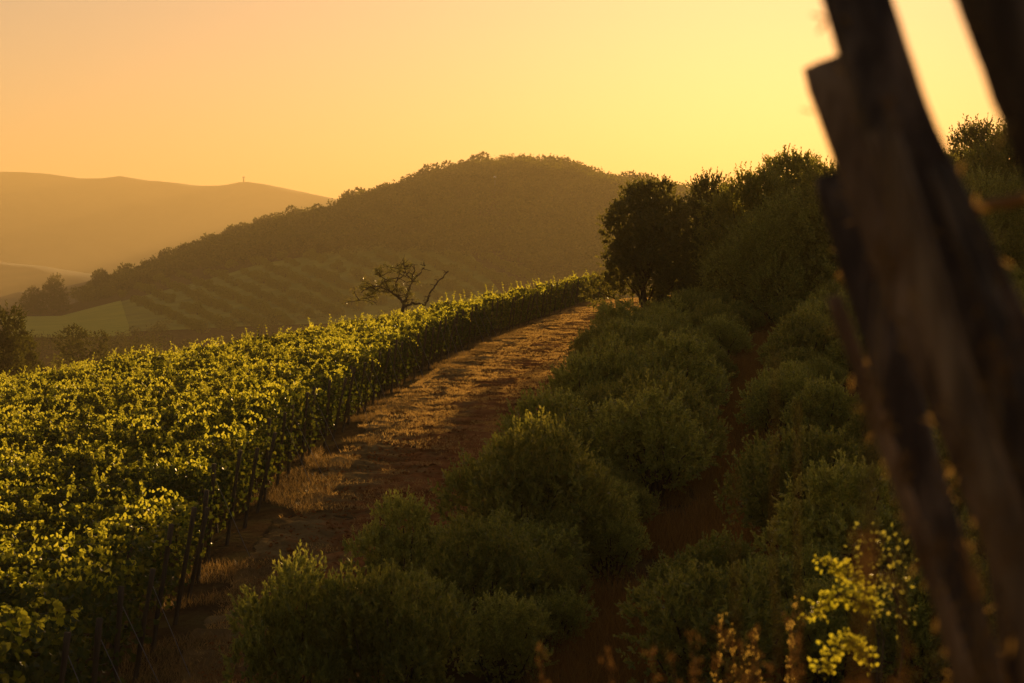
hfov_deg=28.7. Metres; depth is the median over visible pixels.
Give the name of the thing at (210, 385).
grapevine
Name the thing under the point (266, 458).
vineyard post
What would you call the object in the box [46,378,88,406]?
grapevine
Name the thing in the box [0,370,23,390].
grapevine
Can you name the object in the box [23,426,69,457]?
grapevine
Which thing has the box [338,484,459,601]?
shrub
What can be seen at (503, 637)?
shrub
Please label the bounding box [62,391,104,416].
grapevine
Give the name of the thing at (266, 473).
vineyard post
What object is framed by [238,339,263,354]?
grapevine
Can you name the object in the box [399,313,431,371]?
grapevine
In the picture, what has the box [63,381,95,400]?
grapevine
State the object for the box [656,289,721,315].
shrub
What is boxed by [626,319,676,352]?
shrub
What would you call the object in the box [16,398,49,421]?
grapevine
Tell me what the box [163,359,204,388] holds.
grapevine
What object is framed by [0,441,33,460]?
grapevine
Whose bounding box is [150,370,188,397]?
grapevine
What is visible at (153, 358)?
grapevine
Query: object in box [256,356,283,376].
grapevine
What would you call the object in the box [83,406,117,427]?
grapevine
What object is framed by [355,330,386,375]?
grapevine
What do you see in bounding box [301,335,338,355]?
grapevine
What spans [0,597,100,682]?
grapevine
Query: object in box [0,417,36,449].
grapevine
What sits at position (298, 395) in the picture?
grapevine
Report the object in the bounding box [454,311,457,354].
vineyard post
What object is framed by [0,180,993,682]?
ground
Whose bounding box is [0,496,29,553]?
grapevine
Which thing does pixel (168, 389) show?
grapevine
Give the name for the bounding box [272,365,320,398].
grapevine
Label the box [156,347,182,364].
grapevine
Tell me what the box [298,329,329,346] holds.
grapevine
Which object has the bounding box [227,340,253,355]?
grapevine
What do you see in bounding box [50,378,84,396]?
grapevine
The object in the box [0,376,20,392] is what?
grapevine
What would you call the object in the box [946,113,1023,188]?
olive tree
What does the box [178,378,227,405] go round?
grapevine
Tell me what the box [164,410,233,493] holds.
grapevine
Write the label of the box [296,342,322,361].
grapevine
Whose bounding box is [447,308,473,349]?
grapevine
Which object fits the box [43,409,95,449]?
grapevine
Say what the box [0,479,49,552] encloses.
grapevine
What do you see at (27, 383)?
grapevine
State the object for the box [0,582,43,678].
grapevine
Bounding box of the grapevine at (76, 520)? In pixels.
[49,486,127,613]
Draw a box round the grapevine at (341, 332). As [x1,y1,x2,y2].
[340,325,364,337]
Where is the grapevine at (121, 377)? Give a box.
[111,362,146,389]
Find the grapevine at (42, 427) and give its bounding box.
[5,412,49,449]
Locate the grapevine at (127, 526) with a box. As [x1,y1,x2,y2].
[83,494,185,617]
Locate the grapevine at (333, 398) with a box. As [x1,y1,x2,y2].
[294,364,338,442]
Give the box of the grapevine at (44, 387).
[41,370,73,393]
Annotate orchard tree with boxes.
[142,298,154,308]
[148,303,160,311]
[153,304,168,314]
[163,307,175,317]
[164,293,176,302]
[167,310,183,319]
[280,315,295,325]
[330,306,344,315]
[341,296,359,306]
[351,299,365,309]
[354,288,367,295]
[356,274,368,280]
[364,276,376,282]
[374,293,388,304]
[383,269,395,277]
[394,257,405,267]
[399,273,410,284]
[402,295,415,302]
[405,263,419,271]
[405,278,418,287]
[418,270,432,279]
[422,288,436,296]
[431,290,444,299]
[433,275,445,284]
[437,278,455,288]
[442,264,448,273]
[455,286,474,296]
[480,283,493,290]
[502,276,515,286]
[510,281,520,288]
[526,273,536,281]
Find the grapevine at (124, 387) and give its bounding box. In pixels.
[115,376,160,404]
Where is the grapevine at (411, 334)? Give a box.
[392,323,423,376]
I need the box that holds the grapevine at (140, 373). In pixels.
[127,360,160,380]
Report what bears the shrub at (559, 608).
on the ground at (194, 616)
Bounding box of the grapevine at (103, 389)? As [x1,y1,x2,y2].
[97,375,133,400]
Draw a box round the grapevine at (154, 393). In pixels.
[131,374,178,403]
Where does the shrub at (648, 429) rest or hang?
on the ground at (194, 616)
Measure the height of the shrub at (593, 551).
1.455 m
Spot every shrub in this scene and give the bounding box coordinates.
[218,539,370,682]
[311,558,482,682]
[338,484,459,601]
[381,562,478,675]
[414,511,553,649]
[427,405,622,562]
[444,494,537,540]
[448,587,557,682]
[456,503,589,597]
[479,381,608,470]
[513,551,595,620]
[517,581,600,656]
[523,509,594,585]
[539,460,640,553]
[541,451,624,487]
[542,329,653,405]
[556,378,619,417]
[560,501,619,568]
[564,314,645,358]
[565,334,638,377]
[572,493,654,581]
[577,295,655,354]
[577,378,717,505]
[587,315,652,356]
[592,368,732,488]
[597,362,712,422]
[607,464,648,495]
[607,474,664,527]
[613,550,813,682]
[624,308,688,333]
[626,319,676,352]
[633,327,734,414]
[635,524,771,628]
[641,293,694,317]
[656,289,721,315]
[662,283,720,302]
[679,328,727,353]
[681,333,727,361]
[682,296,748,344]
[691,313,756,357]
[706,352,732,402]
[708,351,739,380]
[713,417,869,559]
[722,299,767,332]
[732,361,824,437]
[738,536,862,646]
[744,429,805,459]
[749,357,810,420]
[750,449,920,613]
[756,336,780,364]
[762,304,854,362]
[762,345,833,370]
[765,572,892,682]
[769,314,832,356]
[770,297,804,324]
[776,371,864,447]
[780,358,819,383]
[786,296,824,321]
[794,288,857,333]
[794,458,883,573]
[801,287,848,304]
[802,353,851,389]
[805,280,847,303]
[820,331,869,387]
[833,438,880,484]
[834,410,873,458]
[852,536,998,682]
[869,463,971,560]
[875,426,951,486]
[904,506,992,612]
[1005,263,1020,279]
[1012,270,1023,285]
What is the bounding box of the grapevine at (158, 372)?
[143,364,175,378]
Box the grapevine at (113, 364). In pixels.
[87,358,124,372]
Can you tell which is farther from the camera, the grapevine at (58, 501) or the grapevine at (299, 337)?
the grapevine at (299, 337)
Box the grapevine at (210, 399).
[198,387,233,456]
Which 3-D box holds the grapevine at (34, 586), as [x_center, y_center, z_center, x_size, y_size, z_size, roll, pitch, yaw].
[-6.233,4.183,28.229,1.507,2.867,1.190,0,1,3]
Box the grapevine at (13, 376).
[3,367,30,381]
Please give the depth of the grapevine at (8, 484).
42.40 m
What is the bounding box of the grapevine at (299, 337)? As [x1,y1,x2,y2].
[288,328,310,346]
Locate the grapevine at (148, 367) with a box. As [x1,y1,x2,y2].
[144,357,168,369]
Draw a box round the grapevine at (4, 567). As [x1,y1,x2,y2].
[0,534,18,602]
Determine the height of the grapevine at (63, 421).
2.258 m
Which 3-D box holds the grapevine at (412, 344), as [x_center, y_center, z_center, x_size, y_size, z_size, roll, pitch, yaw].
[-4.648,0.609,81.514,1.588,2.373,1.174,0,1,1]
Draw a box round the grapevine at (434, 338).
[402,318,437,364]
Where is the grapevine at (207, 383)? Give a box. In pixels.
[196,381,228,392]
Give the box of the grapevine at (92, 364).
[80,360,109,369]
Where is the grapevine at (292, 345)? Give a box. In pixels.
[270,342,298,354]
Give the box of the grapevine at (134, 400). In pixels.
[120,386,166,412]
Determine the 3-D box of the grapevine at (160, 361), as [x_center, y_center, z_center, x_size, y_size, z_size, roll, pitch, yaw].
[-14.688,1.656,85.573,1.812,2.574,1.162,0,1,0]
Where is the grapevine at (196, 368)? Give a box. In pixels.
[177,357,208,376]
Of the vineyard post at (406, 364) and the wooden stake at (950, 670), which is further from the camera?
the vineyard post at (406, 364)
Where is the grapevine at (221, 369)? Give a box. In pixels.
[214,365,238,374]
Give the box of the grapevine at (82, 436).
[56,424,113,456]
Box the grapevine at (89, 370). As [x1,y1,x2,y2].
[73,361,106,382]
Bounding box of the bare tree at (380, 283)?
[341,254,448,313]
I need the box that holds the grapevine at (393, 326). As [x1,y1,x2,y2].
[386,313,416,331]
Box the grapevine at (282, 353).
[277,340,308,359]
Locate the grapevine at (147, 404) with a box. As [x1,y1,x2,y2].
[142,382,180,410]
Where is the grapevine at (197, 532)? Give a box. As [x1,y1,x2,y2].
[128,487,208,583]
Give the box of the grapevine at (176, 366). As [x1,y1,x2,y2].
[156,348,194,381]
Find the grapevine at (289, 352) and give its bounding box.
[281,348,321,365]
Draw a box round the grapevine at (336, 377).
[301,358,348,425]
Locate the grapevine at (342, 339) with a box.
[330,331,358,345]
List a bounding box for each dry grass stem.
[537,642,548,682]
[599,646,616,682]
[643,644,662,682]
[665,649,680,682]
[683,629,704,682]
[690,634,704,682]
[711,613,726,682]
[711,618,727,682]
[722,631,733,682]
[729,624,738,682]
[734,470,737,682]
[738,639,751,682]
[741,645,750,680]
[747,623,759,681]
[750,645,764,682]
[752,629,764,682]
[763,662,773,682]
[771,350,778,682]
[783,611,799,682]
[784,596,796,682]
[786,621,795,679]
[787,630,802,680]
[794,612,806,682]
[796,400,802,682]
[846,222,893,682]
[855,90,908,682]
[887,450,921,682]
[917,529,958,682]
[937,436,980,682]
[957,484,1007,682]
[958,325,1020,682]
[974,512,1023,682]
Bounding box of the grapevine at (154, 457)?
[128,443,200,490]
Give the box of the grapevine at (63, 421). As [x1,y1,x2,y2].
[45,411,86,443]
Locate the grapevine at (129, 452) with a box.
[100,436,159,494]
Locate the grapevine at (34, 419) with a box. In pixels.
[25,400,72,441]
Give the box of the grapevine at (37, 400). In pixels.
[31,387,68,411]
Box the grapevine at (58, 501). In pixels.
[33,470,109,540]
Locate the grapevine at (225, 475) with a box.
[162,443,234,546]
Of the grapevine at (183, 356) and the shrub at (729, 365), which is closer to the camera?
the shrub at (729, 365)
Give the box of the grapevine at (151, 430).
[140,404,192,460]
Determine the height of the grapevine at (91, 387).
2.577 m
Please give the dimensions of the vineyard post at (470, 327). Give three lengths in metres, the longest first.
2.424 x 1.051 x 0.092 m
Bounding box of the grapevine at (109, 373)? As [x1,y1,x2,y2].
[81,364,120,382]
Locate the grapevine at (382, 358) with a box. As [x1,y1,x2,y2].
[348,343,385,399]
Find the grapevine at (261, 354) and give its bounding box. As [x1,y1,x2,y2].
[239,343,279,367]
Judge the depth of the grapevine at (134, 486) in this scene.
40.30 m
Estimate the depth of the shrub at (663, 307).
92.50 m
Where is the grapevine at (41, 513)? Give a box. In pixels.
[7,489,92,573]
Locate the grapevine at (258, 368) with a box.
[228,355,268,389]
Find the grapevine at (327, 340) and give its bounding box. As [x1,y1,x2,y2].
[320,331,342,343]
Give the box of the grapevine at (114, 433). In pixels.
[89,416,150,460]
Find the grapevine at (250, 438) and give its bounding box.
[197,422,263,506]
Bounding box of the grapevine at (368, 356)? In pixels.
[329,341,380,412]
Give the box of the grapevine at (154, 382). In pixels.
[147,363,184,387]
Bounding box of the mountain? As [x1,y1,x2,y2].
[0,172,336,274]
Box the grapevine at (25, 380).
[3,379,34,391]
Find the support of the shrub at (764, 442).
on the ground at (194, 616)
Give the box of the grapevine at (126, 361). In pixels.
[116,353,154,371]
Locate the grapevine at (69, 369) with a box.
[57,363,82,373]
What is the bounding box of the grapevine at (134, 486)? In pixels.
[88,457,161,534]
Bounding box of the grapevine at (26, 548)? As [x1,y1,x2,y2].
[0,524,48,609]
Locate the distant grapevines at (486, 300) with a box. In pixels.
[0,270,620,682]
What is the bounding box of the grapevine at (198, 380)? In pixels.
[185,367,224,389]
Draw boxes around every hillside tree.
[90,269,111,283]
[113,262,136,275]
[157,247,175,258]
[173,240,199,252]
[196,233,217,241]
[220,226,238,239]
[222,222,245,231]
[267,211,284,221]
[284,205,307,215]
[311,203,327,209]
[336,187,364,203]
[415,162,441,175]
[440,160,455,169]
[453,159,465,165]
[464,151,489,166]
[620,170,637,179]
[636,172,656,180]
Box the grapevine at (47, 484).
[1,466,69,567]
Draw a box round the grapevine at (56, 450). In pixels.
[46,435,94,476]
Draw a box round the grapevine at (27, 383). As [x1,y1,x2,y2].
[10,373,47,390]
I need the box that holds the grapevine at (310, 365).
[300,356,332,372]
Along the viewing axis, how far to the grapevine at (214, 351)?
87.60 m
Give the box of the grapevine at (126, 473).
[109,448,176,529]
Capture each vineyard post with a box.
[58,632,79,682]
[91,618,120,682]
[107,547,132,658]
[111,586,158,682]
[132,568,188,682]
[150,524,173,652]
[172,507,196,625]
[173,490,203,566]
[186,507,209,600]
[195,490,208,582]
[205,463,250,564]
[225,450,241,544]
[243,448,259,527]
[255,432,276,512]
[263,418,270,501]
[275,412,310,488]
[287,404,321,476]
[300,392,331,464]
[308,386,339,455]
[323,380,330,448]
[331,377,346,440]
[341,367,369,432]
[347,366,351,424]
[356,362,381,417]
[363,359,387,411]
[371,352,380,405]
[378,348,402,398]
[390,339,413,393]
[396,342,402,389]
[403,337,424,384]
[413,333,434,379]
[421,325,427,374]
[427,327,434,370]
[432,321,451,365]
[439,316,459,361]
[446,318,464,358]
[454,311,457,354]
[460,309,463,352]
[467,306,484,348]
[474,304,489,343]
[481,307,493,341]
[490,301,493,337]
[494,299,498,336]
[500,297,503,332]
[507,297,514,331]
[512,296,516,329]
[518,294,524,327]
[524,295,531,324]
[528,294,541,323]
[540,291,545,319]
[554,282,567,312]
[560,283,566,311]
[564,281,576,309]
[569,280,574,307]
[574,279,578,306]
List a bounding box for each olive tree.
[578,173,704,313]
[647,167,752,301]
[688,160,808,321]
[692,189,835,324]
[729,143,825,289]
[766,182,843,308]
[778,154,844,300]
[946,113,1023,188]
[949,149,978,197]
[954,122,1022,264]
[960,164,1023,268]
[981,165,1023,271]
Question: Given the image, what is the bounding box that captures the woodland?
[67,153,762,303]
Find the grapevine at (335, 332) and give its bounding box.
[329,327,362,344]
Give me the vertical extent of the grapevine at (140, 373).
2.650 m
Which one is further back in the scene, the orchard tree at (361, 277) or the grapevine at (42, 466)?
the orchard tree at (361, 277)
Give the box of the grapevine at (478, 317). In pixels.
[458,297,484,342]
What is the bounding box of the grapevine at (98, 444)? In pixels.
[72,430,127,498]
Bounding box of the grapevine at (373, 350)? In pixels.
[341,336,379,398]
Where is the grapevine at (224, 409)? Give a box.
[195,394,250,450]
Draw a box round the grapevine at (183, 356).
[170,349,196,362]
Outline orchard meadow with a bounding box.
[121,226,501,331]
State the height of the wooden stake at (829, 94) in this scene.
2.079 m
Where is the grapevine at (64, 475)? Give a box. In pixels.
[27,454,94,516]
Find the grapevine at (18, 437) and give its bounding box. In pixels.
[0,412,53,454]
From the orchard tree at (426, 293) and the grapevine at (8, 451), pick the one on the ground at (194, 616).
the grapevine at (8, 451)
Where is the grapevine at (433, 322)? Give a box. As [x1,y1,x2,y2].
[415,311,444,360]
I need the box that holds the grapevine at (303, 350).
[291,338,322,358]
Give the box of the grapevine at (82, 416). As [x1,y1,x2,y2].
[64,392,112,424]
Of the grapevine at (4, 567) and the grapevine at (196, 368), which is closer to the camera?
the grapevine at (4, 567)
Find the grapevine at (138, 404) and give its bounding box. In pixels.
[122,397,162,422]
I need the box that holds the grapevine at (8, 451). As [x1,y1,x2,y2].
[0,438,16,466]
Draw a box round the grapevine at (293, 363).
[264,355,299,371]
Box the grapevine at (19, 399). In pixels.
[0,391,21,409]
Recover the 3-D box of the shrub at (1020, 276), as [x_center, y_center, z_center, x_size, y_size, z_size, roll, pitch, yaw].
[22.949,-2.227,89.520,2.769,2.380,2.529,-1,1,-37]
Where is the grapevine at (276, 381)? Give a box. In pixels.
[256,369,300,430]
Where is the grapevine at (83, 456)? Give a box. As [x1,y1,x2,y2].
[51,434,114,501]
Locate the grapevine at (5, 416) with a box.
[0,412,10,444]
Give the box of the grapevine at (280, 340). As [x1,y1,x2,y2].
[273,326,303,347]
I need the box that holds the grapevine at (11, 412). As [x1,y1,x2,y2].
[0,404,39,425]
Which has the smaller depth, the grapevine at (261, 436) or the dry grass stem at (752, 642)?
the dry grass stem at (752, 642)
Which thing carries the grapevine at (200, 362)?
on the ground at (194, 616)
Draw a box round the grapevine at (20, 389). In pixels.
[10,374,46,397]
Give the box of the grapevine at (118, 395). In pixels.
[99,377,142,419]
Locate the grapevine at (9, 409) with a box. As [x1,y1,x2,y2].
[0,393,23,418]
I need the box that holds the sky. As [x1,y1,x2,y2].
[0,0,1009,198]
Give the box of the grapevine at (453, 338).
[425,313,457,356]
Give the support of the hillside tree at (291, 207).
on the ground at (194, 616)
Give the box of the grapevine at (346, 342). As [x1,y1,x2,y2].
[339,336,370,394]
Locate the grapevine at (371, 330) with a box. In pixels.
[362,320,385,338]
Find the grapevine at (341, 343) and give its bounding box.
[311,341,353,384]
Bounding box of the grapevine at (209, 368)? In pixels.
[188,360,226,377]
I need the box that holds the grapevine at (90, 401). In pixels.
[80,390,110,410]
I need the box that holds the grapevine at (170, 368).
[157,361,195,380]
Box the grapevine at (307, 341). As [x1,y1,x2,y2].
[291,333,321,348]
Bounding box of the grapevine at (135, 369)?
[126,362,156,375]
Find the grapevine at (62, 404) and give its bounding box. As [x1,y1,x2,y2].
[30,397,66,431]
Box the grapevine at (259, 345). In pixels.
[246,332,280,350]
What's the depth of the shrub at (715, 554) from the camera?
30.89 m
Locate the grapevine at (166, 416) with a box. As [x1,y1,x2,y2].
[141,400,208,456]
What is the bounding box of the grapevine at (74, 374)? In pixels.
[59,364,96,384]
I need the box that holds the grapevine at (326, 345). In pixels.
[317,334,342,347]
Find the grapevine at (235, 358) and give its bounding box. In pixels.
[220,350,253,370]
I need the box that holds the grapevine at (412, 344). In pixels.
[379,327,416,381]
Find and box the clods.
[198,297,640,682]
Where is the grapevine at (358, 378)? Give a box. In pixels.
[322,346,364,416]
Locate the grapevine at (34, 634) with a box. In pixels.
[0,605,67,682]
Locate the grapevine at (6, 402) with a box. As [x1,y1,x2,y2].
[0,387,38,412]
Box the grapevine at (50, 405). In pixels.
[45,393,89,423]
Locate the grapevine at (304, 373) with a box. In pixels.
[265,351,312,425]
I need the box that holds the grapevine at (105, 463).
[78,441,149,505]
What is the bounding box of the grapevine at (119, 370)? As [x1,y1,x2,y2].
[103,362,136,376]
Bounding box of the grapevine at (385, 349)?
[359,333,395,393]
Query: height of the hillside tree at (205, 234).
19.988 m
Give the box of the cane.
[976,193,1023,213]
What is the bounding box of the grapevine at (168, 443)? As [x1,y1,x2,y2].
[148,427,224,498]
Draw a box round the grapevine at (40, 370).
[24,364,53,378]
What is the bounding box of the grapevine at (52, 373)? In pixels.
[48,359,79,385]
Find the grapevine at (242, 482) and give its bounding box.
[174,418,252,532]
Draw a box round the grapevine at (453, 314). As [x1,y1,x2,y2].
[435,304,470,352]
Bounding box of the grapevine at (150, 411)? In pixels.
[127,395,184,456]
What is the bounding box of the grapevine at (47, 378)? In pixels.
[31,368,62,387]
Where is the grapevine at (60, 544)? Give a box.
[21,522,114,615]
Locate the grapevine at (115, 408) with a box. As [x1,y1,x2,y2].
[104,390,142,438]
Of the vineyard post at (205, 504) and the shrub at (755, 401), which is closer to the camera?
the vineyard post at (205, 504)
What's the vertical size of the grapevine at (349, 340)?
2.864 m
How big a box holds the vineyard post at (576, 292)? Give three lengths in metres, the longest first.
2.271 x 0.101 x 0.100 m
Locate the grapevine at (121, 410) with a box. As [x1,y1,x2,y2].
[103,403,151,454]
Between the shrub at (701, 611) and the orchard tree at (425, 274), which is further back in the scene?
the orchard tree at (425, 274)
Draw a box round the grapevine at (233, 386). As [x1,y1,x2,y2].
[223,381,271,412]
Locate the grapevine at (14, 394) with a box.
[0,385,43,407]
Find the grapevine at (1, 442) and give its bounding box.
[0,425,15,449]
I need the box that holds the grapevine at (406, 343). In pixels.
[373,325,416,378]
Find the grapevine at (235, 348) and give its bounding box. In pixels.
[216,338,250,358]
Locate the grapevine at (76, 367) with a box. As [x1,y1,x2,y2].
[65,361,96,381]
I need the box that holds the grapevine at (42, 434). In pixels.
[15,424,70,447]
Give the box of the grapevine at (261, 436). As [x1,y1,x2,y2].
[207,406,276,503]
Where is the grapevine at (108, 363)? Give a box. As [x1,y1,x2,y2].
[104,352,134,370]
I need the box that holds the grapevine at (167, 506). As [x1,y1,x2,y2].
[103,479,199,606]
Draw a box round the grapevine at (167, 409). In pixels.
[146,403,189,420]
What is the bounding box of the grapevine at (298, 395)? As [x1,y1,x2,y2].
[252,369,307,466]
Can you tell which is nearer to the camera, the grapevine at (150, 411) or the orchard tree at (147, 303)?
the grapevine at (150, 411)
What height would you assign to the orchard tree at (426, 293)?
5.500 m
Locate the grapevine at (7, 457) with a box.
[0,446,40,485]
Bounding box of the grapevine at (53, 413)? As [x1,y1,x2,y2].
[44,395,85,425]
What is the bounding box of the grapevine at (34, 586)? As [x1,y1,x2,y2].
[14,536,127,682]
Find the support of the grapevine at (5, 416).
on the ground at (194, 616)
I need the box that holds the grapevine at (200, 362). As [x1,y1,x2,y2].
[179,350,222,370]
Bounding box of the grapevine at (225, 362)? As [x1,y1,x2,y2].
[205,353,239,374]
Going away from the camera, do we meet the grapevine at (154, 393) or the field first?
the grapevine at (154, 393)
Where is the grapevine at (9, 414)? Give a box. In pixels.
[0,405,21,426]
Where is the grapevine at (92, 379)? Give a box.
[71,368,105,384]
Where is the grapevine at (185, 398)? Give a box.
[161,381,213,423]
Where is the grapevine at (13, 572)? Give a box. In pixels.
[0,551,76,662]
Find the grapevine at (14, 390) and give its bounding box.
[0,381,26,405]
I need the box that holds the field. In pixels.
[2,300,131,336]
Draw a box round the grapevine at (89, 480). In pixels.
[56,463,129,533]
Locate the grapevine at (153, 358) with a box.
[130,345,159,367]
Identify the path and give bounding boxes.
[170,295,668,682]
[507,313,811,682]
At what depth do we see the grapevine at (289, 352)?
73.03 m
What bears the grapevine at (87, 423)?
on the ground at (194, 616)
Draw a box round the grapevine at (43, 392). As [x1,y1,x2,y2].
[21,378,55,409]
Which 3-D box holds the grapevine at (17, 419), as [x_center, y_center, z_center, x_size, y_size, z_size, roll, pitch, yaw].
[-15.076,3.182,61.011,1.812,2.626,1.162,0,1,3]
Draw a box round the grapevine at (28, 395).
[17,388,50,410]
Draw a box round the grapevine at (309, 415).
[267,384,319,459]
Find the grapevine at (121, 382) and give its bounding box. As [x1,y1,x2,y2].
[115,369,151,391]
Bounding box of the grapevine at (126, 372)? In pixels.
[112,364,141,377]
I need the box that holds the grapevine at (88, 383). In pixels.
[85,371,111,392]
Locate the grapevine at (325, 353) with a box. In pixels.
[306,341,343,366]
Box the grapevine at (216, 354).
[207,347,239,357]
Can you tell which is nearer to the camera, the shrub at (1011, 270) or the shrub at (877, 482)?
the shrub at (877, 482)
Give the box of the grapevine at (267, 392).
[246,381,287,456]
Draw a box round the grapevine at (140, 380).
[130,368,160,385]
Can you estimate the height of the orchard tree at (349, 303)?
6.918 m
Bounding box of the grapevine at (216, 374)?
[197,362,241,385]
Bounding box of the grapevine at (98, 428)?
[85,413,124,439]
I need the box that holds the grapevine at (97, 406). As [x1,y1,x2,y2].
[79,396,124,416]
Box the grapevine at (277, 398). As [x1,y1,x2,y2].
[231,378,296,480]
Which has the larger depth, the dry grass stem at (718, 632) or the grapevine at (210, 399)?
the grapevine at (210, 399)
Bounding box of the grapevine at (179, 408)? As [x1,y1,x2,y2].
[168,385,216,432]
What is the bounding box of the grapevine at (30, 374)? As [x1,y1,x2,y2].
[19,365,54,387]
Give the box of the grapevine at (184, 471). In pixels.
[146,444,224,564]
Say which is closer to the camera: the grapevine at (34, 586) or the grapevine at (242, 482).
the grapevine at (34, 586)
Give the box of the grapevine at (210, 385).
[207,365,243,392]
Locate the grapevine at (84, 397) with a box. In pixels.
[62,387,100,412]
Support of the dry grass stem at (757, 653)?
on the ground at (194, 616)
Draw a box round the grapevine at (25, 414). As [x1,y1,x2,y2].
[8,404,51,426]
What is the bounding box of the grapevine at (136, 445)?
[115,414,182,479]
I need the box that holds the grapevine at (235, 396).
[212,382,263,436]
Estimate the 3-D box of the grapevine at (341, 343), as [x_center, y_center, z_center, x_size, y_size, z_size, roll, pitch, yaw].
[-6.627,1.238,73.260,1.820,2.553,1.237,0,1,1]
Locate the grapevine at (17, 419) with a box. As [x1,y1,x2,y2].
[0,405,35,429]
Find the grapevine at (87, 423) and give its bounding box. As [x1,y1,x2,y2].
[63,413,113,443]
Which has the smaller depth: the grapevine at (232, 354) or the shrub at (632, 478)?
the shrub at (632, 478)
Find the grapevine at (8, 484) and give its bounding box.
[0,481,18,520]
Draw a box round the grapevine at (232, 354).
[219,348,244,365]
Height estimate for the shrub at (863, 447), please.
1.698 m
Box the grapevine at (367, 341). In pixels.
[350,327,378,345]
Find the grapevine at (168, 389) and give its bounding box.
[162,382,195,401]
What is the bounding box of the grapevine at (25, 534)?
[0,502,69,587]
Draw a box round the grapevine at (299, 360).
[275,348,311,369]
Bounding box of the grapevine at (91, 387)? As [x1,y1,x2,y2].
[77,376,115,402]
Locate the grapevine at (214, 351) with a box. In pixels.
[193,337,227,358]
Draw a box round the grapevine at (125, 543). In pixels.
[69,513,183,656]
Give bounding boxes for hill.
[0,262,93,296]
[0,280,91,307]
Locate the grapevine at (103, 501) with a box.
[66,480,144,556]
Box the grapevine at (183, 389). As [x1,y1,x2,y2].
[167,381,206,398]
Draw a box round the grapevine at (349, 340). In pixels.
[327,329,363,359]
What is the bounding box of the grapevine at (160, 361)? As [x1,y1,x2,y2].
[150,350,185,367]
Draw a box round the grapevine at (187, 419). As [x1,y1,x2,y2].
[182,401,247,482]
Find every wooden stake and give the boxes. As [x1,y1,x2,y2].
[800,55,1023,591]
[810,0,1023,511]
[815,172,1004,682]
[823,293,971,682]
[869,125,1023,677]
[920,389,1003,682]
[929,162,1023,421]
[955,0,1023,180]
[988,560,1023,682]
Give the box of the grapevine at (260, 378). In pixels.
[237,366,276,384]
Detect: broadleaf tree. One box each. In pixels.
[0,301,38,378]
[7,335,47,376]
[17,285,53,314]
[41,272,72,313]
[50,323,113,369]
[90,267,113,286]
[118,344,143,358]
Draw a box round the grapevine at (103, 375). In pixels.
[96,371,115,383]
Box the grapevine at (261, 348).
[249,339,279,355]
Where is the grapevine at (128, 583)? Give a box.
[48,524,149,682]
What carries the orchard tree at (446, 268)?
on the orchard meadow
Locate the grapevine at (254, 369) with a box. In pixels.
[239,356,277,372]
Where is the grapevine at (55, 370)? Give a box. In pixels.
[37,364,72,378]
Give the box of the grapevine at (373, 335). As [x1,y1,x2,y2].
[370,320,401,336]
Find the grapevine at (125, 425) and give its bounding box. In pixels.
[112,405,161,459]
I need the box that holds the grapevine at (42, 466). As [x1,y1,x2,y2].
[2,445,69,499]
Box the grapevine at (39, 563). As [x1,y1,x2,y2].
[0,523,92,642]
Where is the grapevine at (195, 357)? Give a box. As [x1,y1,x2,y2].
[180,346,210,361]
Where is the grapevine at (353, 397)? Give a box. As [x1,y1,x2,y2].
[313,362,357,424]
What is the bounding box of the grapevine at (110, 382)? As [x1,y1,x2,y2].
[97,372,134,388]
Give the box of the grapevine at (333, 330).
[308,326,339,336]
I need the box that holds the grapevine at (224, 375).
[218,360,257,381]
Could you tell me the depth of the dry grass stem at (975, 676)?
1.60 m
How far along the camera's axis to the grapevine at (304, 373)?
62.81 m
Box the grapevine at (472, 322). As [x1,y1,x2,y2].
[450,302,477,346]
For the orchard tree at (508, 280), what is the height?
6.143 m
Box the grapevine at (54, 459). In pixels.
[25,440,81,501]
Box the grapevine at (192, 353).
[182,345,206,358]
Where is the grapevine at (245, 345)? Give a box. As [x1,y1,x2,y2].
[237,336,260,350]
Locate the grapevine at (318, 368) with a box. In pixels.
[288,358,325,385]
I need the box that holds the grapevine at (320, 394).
[285,381,329,448]
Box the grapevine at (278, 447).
[218,389,286,489]
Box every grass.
[105,298,623,682]
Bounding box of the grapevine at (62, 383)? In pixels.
[47,375,73,386]
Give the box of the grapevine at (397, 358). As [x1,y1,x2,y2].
[371,338,402,391]
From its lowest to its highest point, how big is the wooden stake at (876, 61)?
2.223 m
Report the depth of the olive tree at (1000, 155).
105.17 m
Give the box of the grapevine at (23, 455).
[2,441,57,494]
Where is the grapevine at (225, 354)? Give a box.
[200,350,234,370]
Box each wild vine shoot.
[797,583,879,682]
[808,627,879,682]
[812,552,884,682]
[829,522,917,682]
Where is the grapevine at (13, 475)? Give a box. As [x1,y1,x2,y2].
[0,452,47,534]
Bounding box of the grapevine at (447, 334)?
[423,308,451,359]
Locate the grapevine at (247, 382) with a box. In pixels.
[213,362,261,400]
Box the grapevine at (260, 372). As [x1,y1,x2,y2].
[246,361,288,379]
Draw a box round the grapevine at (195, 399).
[187,380,227,423]
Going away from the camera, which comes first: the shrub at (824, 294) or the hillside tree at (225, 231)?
the shrub at (824, 294)
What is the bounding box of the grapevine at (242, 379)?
[226,370,263,391]
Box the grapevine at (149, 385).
[132,379,162,394]
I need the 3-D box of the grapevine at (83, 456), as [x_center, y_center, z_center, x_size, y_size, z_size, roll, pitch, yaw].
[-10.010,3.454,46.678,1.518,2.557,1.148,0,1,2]
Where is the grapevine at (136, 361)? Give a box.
[128,356,157,370]
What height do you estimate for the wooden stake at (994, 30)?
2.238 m
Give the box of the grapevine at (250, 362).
[235,355,261,368]

